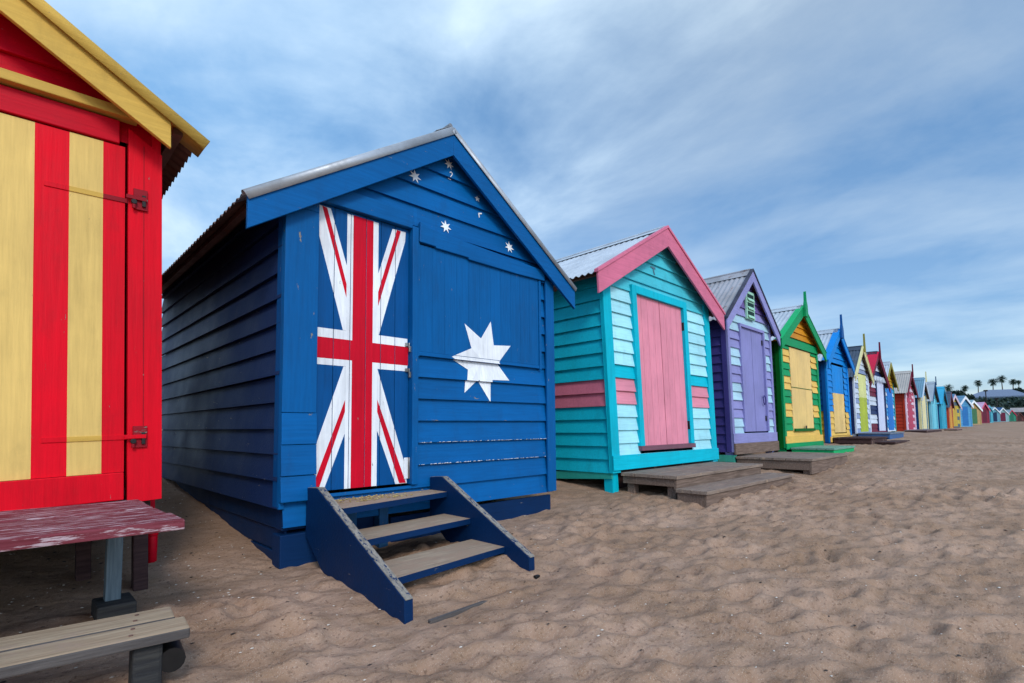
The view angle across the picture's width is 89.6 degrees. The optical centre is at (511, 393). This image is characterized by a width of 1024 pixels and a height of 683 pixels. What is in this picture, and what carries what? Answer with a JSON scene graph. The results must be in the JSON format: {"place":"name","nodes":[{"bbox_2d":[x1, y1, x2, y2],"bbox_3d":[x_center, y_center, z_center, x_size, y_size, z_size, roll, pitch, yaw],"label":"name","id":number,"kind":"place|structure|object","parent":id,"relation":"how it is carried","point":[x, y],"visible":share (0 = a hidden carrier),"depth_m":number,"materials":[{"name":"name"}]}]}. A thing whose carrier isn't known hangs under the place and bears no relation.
{"place":"outdoors","nodes":[
{"label":"outdoors","id":0,"kind":"place"},
{"bbox_2d":[0,421,1023,682],"bbox_3d":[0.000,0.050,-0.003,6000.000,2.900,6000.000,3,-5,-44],"label":"sand","id":1,"kind":"structure","parent":0,"point":[668,609],"depth_m":2.44,"materials":[{"name":"beige sand"}]},
{"bbox_2d":[0,499,184,619],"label":"plank bench","id":2,"kind":"object","parent":1,"relation":"on","point":[113,523],"visible":0.83,"depth_m":1.88,"materials":[{"name":"red wood"}]},
{"bbox_2d":[0,607,189,682],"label":"plank step","id":3,"kind":"object","parent":1,"relation":"on","point":[149,641],"visible":1,"depth_m":1.52,"materials":[{"name":"grey wood"}]},
{"bbox_2d":[0,0,209,590],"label":"beach hut","id":4,"kind":"object","parent":1,"relation":"on","point":[99,146],"visible":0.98,"depth_m":2.30,"materials":[{"name":"paint"}]},
{"bbox_2d":[0,113,127,510],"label":"door","id":5,"kind":"structure","parent":4,"relation":"in","point":[63,200],"depth_m":2.25,"materials":[{"name":"paint"}]},
{"bbox_2d":[162,123,576,568],"bbox_3d":[-1.643,-0.247,4.932,2.832,3.325,3.541,3,-5,-44],"label":"beach hut","id":6,"kind":"object","parent":1,"relation":"on","point":[379,321],"visible":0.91,"depth_m":3.55,"materials":[{"name":"paint"}]},
{"bbox_2d":[312,203,410,489],"bbox_3d":[-0.932,-0.280,3.312,0.667,1.740,0.060,3,-5,-44],"label":"door","id":7,"kind":"structure","parent":6,"relation":"in","point":[363,347],"depth_m":3.28,"materials":[{"name":"paint"}]},
{"bbox_2d":[306,476,534,623],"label":"wooden steps","id":8,"kind":"structure","parent":1,"relation":"on","point":[344,551],"depth_m":2.82,"materials":[{"name":"paint"}]},
{"bbox_2d":[338,489,422,503],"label":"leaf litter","id":9,"kind":"object","parent":8,"relation":"on","point":[380,497],"visible":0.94,"depth_m":3.12,"materials":[{"name":"brown plant"}]},
{"bbox_2d":[428,600,487,623],"bbox_3d":[-0.182,0.990,2.374,0.020,0.034,0.500,-4,-5,43],"label":"buried board","id":10,"kind":"object","parent":1,"relation":"on","point":[446,615],"visible":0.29,"depth_m":2.28,"materials":[{"name":"grey wood"}]},
{"bbox_2d":[0,444,1021,682],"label":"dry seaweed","id":11,"kind":"object","parent":1,"relation":"on","point":[457,618],"visible":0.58,"depth_m":2.56,"materials":[{"name":"brown plant"}]},
{"bbox_2d":[0,450,1023,680],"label":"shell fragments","id":12,"kind":"object","parent":1,"relation":"on","point":[479,622],"visible":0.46,"depth_m":2.39,"materials":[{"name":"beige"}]},
{"bbox_2d":[554,225,724,492],"bbox_3d":[0.724,-0.180,6.948,2.832,3.340,3.176,3,-5,-44],"label":"beach hut","id":13,"kind":"object","parent":1,"relation":"on","point":[634,391],"visible":0.59,"depth_m":5.58,"materials":[{"name":"paint"}]},
{"bbox_2d":[637,295,666,445],"bbox_3d":[1.530,-0.246,5.738,0.618,1.635,0.030,3,-5,-44],"label":"door","id":14,"kind":"structure","parent":13,"relation":"in","point":[648,309],"depth_m":5.74,"materials":[{"name":"paint"}]},
{"bbox_2d":[658,302,689,443],"bbox_3d":[1.913,-0.226,6.092,0.620,1.635,0.060,3,-5,-44],"label":"door","id":15,"kind":"structure","parent":13,"relation":"in","point":[671,329],"depth_m":6.08,"materials":[{"name":"paint"}]},
{"bbox_2d":[621,462,762,499],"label":"wooden deck","id":16,"kind":"structure","parent":1,"relation":"on","point":[673,478],"depth_m":5.16,"materials":[{"name":"grey wood"}]},
{"bbox_2d":[676,472,793,507],"bbox_3d":[2.394,0.994,5.355,2.270,0.183,0.299,3,-5,-44],"label":"wooden step","id":17,"kind":"object","parent":1,"relation":"on","point":[706,495],"visible":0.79,"depth_m":4.93,"materials":[{"name":"grey wood"}]},
{"bbox_2d":[704,268,780,462],"bbox_3d":[2.563,-0.143,8.773,2.076,3.320,3.146,3,-5,-44],"label":"beach hut","id":18,"kind":"object","parent":1,"relation":"on","point":[743,383],"visible":0.37,"depth_m":7.59,"materials":[{"name":"paint"}]},
{"bbox_2d":[741,327,755,431],"bbox_3d":[3.485,-0.203,7.647,0.491,1.530,0.042,3,-5,-44],"label":"door","id":19,"kind":"structure","parent":18,"relation":"in","point":[746,334],"depth_m":7.66,"materials":[{"name":"paint"}]},
{"bbox_2d":[751,331,766,430],"bbox_3d":[3.801,-0.186,7.938,0.491,1.530,0.068,3,-5,-44],"label":"door","id":20,"kind":"structure","parent":18,"relation":"in","point":[756,341],"depth_m":7.94,"materials":[{"name":"paint"}]},
{"bbox_2d":[736,452,848,474],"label":"wooden deck","id":21,"kind":"structure","parent":1,"relation":"on","point":[809,463],"depth_m":6.84,"materials":[{"name":"grey wood"}]},
{"bbox_2d":[771,291,826,451],"bbox_3d":[4.333,-0.139,10.559,2.600,3.320,3.199,3,-5,-44],"label":"beach hut","id":22,"kind":"object","parent":1,"relation":"on","point":[796,385],"visible":0.23,"depth_m":9.40,"materials":[{"name":"paint"}]},
{"bbox_2d":[788,347,815,430],"bbox_3d":[5.374,-0.056,9.546,1.225,1.500,0.070,3,-5,-44],"label":"door","id":23,"kind":"structure","parent":22,"relation":"in","point":[800,368],"depth_m":9.51,"materials":[{"name":"paint"}]},
{"bbox_2d":[791,445,854,452],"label":"wooden deck","id":24,"kind":"structure","parent":1,"relation":"on","point":[828,448],"depth_m":8.70,"materials":[{"name":"paint"}]},
{"bbox_2d":[817,314,854,443],"bbox_3d":[6.429,-0.073,12.712,2.220,3.280,3.099,3,-5,-44],"label":"beach hut","id":25,"kind":"object","parent":1,"relation":"on","point":[834,397],"visible":0.16,"depth_m":11.61,"materials":[{"name":"paint"}]},
{"bbox_2d":[831,365,845,432],"bbox_3d":[7.426,0.129,11.751,0.945,1.510,0.030,3,-5,-44],"label":"door","id":26,"kind":"structure","parent":25,"relation":"in","point":[837,376],"depth_m":11.71,"materials":[{"name":"paint"}]},
{"bbox_2d":[833,436,887,444],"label":"wooden deck","id":27,"kind":"structure","parent":1,"relation":"on","point":[869,440],"depth_m":10.89,"materials":[{"name":"red wood"}]},
{"bbox_2d":[848,334,874,435],"bbox_3d":[8.530,0.049,15.026,2.081,3.190,3.089,3,-5,-44],"label":"beach hut","id":28,"kind":"object","parent":1,"relation":"on","point":[859,393],"visible":0.2,"depth_m":13.95,"materials":[{"name":"paint"}]},
{"bbox_2d":[857,374,868,431],"bbox_3d":[9.597,0.264,14.120,0.891,1.560,0.030,3,-5,-44],"label":"door","id":29,"kind":"structure","parent":28,"relation":"in","point":[862,398],"depth_m":14.08,"materials":[{"name":"paint"}]},
{"bbox_2d":[866,342,890,431],"bbox_3d":[10.153,0.119,16.728,2.880,3.210,3.109,3,-5,-44],"label":"beach hut","id":30,"kind":"object","parent":1,"relation":"on","point":[878,408],"visible":0.2,"depth_m":15.80,"materials":[{"name":"paint"}]},
{"bbox_2d":[877,381,885,430],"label":"door","id":31,"kind":"structure","parent":30,"relation":"in","point":[880,394],"depth_m":16.10,"materials":[{"name":"paint"}]},
{"bbox_2d":[858,432,903,438],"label":"wooden deck","id":32,"kind":"structure","parent":1,"relation":"on","point":[892,435],"depth_m":13.20,"materials":[{"name":"paint"}]},
{"bbox_2d":[883,361,898,431],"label":"beach hut","id":33,"kind":"object","parent":1,"relation":"on","point":[890,404],"visible":0.13,"depth_m":17.91,"materials":[{"name":"paint"}]},
{"bbox_2d":[886,388,893,429],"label":"door","id":34,"kind":"structure","parent":33,"relation":"in","point":[889,395],"depth_m":17.79,"materials":[{"name":"paint"}]},
{"bbox_2d":[876,440,909,444],"bbox_3d":[8.323,1.100,11.246,1.709,0.133,0.324,3,-5,-44],"label":"wooden step","id":35,"kind":"object","parent":1,"relation":"on","point":[891,442],"visible":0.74,"depth_m":10.79,"materials":[{"name":"red wood"}]},
{"bbox_2d":[894,364,918,430],"bbox_3d":[15.518,0.445,22.354,2.504,3.160,3.109,3,-5,-44],"label":"beach hut","id":36,"kind":"object","parent":1,"relation":"on","point":[904,395],"visible":0.21,"depth_m":20.93,"materials":[{"name":"paint"}]},
{"bbox_2d":[906,394,913,429],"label":"door","id":37,"kind":"structure","parent":36,"relation":"in","point":[910,413],"depth_m":21.27,"materials":[{"name":"paint"}]},
{"bbox_2d":[914,372,930,428],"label":"beach hut","id":38,"kind":"object","parent":1,"relation":"on","point":[921,409],"visible":0.23,"depth_m":24.19,"materials":[{"name":"paint"}]},
{"bbox_2d":[921,396,926,428],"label":"door","id":39,"kind":"structure","parent":38,"relation":"in","point":[924,418],"depth_m":24.44,"materials":[{"name":"paint"}]},
{"bbox_2d":[904,429,941,432],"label":"wooden deck","id":40,"kind":"structure","parent":1,"relation":"on","point":[926,430],"depth_m":19.73,"materials":[{"name":"grey wood"}]},
{"bbox_2d":[926,376,939,428],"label":"beach hut","id":41,"kind":"object","parent":1,"relation":"on","point":[932,408],"visible":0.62,"depth_m":27.25,"materials":[{"name":"paint"}]},
{"bbox_2d":[932,399,936,427],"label":"door","id":42,"kind":"structure","parent":41,"relation":"in","point":[933,404],"depth_m":27.43,"materials":[{"name":"paint"}]},
{"bbox_2d":[937,386,948,428],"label":"beach hut","id":43,"kind":"object","parent":1,"relation":"on","point":[942,416],"visible":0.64,"depth_m":30.75,"materials":[{"name":"paint"}]},
{"bbox_2d":[942,402,945,427],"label":"door","id":44,"kind":"structure","parent":43,"relation":"in","point":[943,408],"depth_m":31.07,"materials":[{"name":"paint"}]},
{"bbox_2d":[946,391,954,427],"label":"beach hut","id":45,"kind":"object","parent":1,"relation":"on","point":[949,415],"visible":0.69,"depth_m":34.76,"materials":[{"name":"paint"}]},
{"bbox_2d":[949,407,952,426],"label":"door","id":46,"kind":"structure","parent":45,"relation":"in","point":[950,411],"depth_m":34.97,"materials":[{"name":"paint"}]},
{"bbox_2d":[944,429,961,430],"bbox_3d":[21.509,1.881,25.132,2.406,0.320,0.494,3,-5,-44],"label":"wooden step","id":47,"kind":"object","parent":1,"relation":"on","point":[952,429],"visible":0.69,"depth_m":24.32,"materials":[{"name":"grey wood"}]},
{"bbox_2d":[952,394,961,426],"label":"beach hut","id":48,"kind":"object","parent":1,"relation":"on","point":[956,416],"visible":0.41,"depth_m":38.30,"materials":[{"name":"paint"}]},
{"bbox_2d":[953,406,957,425],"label":"door","id":49,"kind":"structure","parent":48,"relation":"in","point":[955,420],"depth_m":38.14,"materials":[{"name":"paint"}]},
{"bbox_2d":[956,395,973,426],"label":"beach hut","id":50,"kind":"object","parent":1,"relation":"on","point":[966,412],"visible":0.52,"depth_m":40.78,"materials":[{"name":"paint"}]},
{"bbox_2d":[962,407,968,425],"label":"door","id":51,"kind":"structure","parent":50,"relation":"in","point":[964,409],"depth_m":40.71,"materials":[{"name":"paint"}]},
{"bbox_2d":[969,400,982,424],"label":"beach hut","id":52,"kind":"object","parent":1,"relation":"on","point":[976,414],"visible":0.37,"depth_m":51.52,"materials":[{"name":"paint"}]},
{"bbox_2d":[972,409,977,423],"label":"door","id":53,"kind":"structure","parent":52,"relation":"in","point":[974,411],"depth_m":51.44,"materials":[{"name":"paint"}]},
{"bbox_2d":[976,402,990,422],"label":"beach hut","id":54,"kind":"object","parent":1,"relation":"on","point":[985,417],"visible":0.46,"depth_m":60.17,"materials":[{"name":"paint"}]},
{"bbox_2d":[983,410,986,422],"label":"door","id":55,"kind":"structure","parent":54,"relation":"in","point":[984,411],"depth_m":60.08,"materials":[{"name":"paint"}]},
{"bbox_2d":[987,405,993,422],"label":"beach hut","id":56,"kind":"object","parent":1,"relation":"on","point":[991,415],"visible":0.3,"depth_m":73.01,"materials":[{"name":"paint"}]},
{"bbox_2d":[991,407,1000,421],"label":"beach hut","id":57,"kind":"object","parent":1,"relation":"on","point":[996,415],"visible":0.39,"depth_m":84.21,"materials":[{"name":"paint"}]},
{"bbox_2d":[993,412,996,420],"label":"door","id":58,"kind":"structure","parent":57,"relation":"in","point":[995,413],"depth_m":84.15,"materials":[{"name":"paint"}]},
{"bbox_2d":[996,407,1009,421],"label":"beach hut","id":59,"kind":"object","parent":1,"relation":"on","point":[1004,415],"visible":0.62,"depth_m":88.11,"materials":[{"name":"paint"}]},
{"bbox_2d":[1000,413,1005,420],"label":"door","id":60,"kind":"structure","parent":59,"relation":"in","point":[1002,416],"depth_m":88.04,"materials":[{"name":"paint"}]},
{"bbox_2d":[1006,410,1016,420],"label":"beach hut","id":61,"kind":"object","parent":1,"relation":"on","point":[1012,416],"visible":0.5,"depth_m":99.90,"materials":[{"name":"paint"}]},
{"bbox_2d":[1010,413,1013,420],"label":"door","id":62,"kind":"structure","parent":61,"relation":"in","point":[1011,414],"depth_m":99.86,"materials":[{"name":"paint"}]},
{"bbox_2d":[1010,408,1023,421],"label":"beach kiosk","id":63,"kind":"object","parent":1,"relation":"on","point":[1021,410],"visible":0.27,"depth_m":126.60,"materials":[{"name":"paint"}]},
{"bbox_2d":[1014,412,1023,420],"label":"beach hut","id":64,"kind":"object","parent":1,"relation":"on","point":[1019,416],"visible":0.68,"depth_m":109.70,"materials":[{"name":"paint"}]},
{"bbox_2d":[45,0,1023,394],"label":"sky","id":65,"kind":"structure","parent":0,"point":[865,158],"materials":[{"name":"blue"}]},
{"bbox_3d":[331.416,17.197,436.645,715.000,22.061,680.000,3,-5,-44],"label":"hill","id":66,"kind":"structure","parent":0,"visible":0},
{"bbox_2d":[943,384,953,390],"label":"palm tree","id":67,"kind":"object","parent":66,"relation":"on","point":[948,387],"visible":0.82,"depth_m":252.72,"materials":[{"name":"green plant"}]},
{"bbox_2d":[951,390,968,397],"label":"leafy tree","id":68,"kind":"object","parent":66,"relation":"on","point":[959,393],"visible":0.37,"depth_m":188.89,"materials":[{"name":"green plant"}]},
{"bbox_2d":[960,385,968,392],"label":"palm tree","id":69,"kind":"object","parent":66,"relation":"on","point":[964,388],"visible":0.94,"depth_m":248.49,"materials":[{"name":"green plant"}]},
{"bbox_2d":[967,393,975,399],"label":"leafy tree","id":70,"kind":"object","parent":66,"relation":"on","point":[971,396],"visible":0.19,"depth_m":195.34,"materials":[{"name":"green plant"}]},
{"bbox_2d":[974,380,982,392],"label":"palm tree","id":71,"kind":"object","parent":66,"relation":"on","point":[977,384],"visible":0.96,"depth_m":260.15,"materials":[{"name":"green plant"}]},
{"bbox_2d":[988,378,997,389],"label":"palm tree","id":72,"kind":"object","parent":66,"relation":"on","point":[992,381],"visible":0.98,"depth_m":256.29,"materials":[{"name":"green plant"}]},
{"bbox_2d":[968,396,1023,421],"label":"shrubbery","id":73,"kind":"object","parent":66,"relation":"on","point":[1010,402],"visible":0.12,"depth_m":152.77,"materials":[{"name":"green plant"}]},
{"bbox_2d":[973,389,1023,399],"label":"pavilion","id":74,"kind":"structure","parent":66,"relation":"on","point":[1002,393],"depth_m":219.58,"materials":[{"name":"paint"}]},
{"bbox_2d":[996,375,1005,388],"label":"palm tree","id":75,"kind":"object","parent":66,"relation":"on","point":[1001,380],"visible":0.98,"depth_m":254.25,"materials":[{"name":"green plant"}]},
{"bbox_2d":[1009,379,1017,387],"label":"palm tree","id":76,"kind":"object","parent":66,"relation":"on","point":[1013,381],"visible":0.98,"depth_m":251.15,"materials":[{"name":"green plant"}]},
{"bbox_2d":[1013,387,1023,392],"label":"leafy tree","id":77,"kind":"object","parent":66,"relation":"on","point":[1019,389],"visible":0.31,"depth_m":234.54,"materials":[{"name":"green plant"}]}
]}

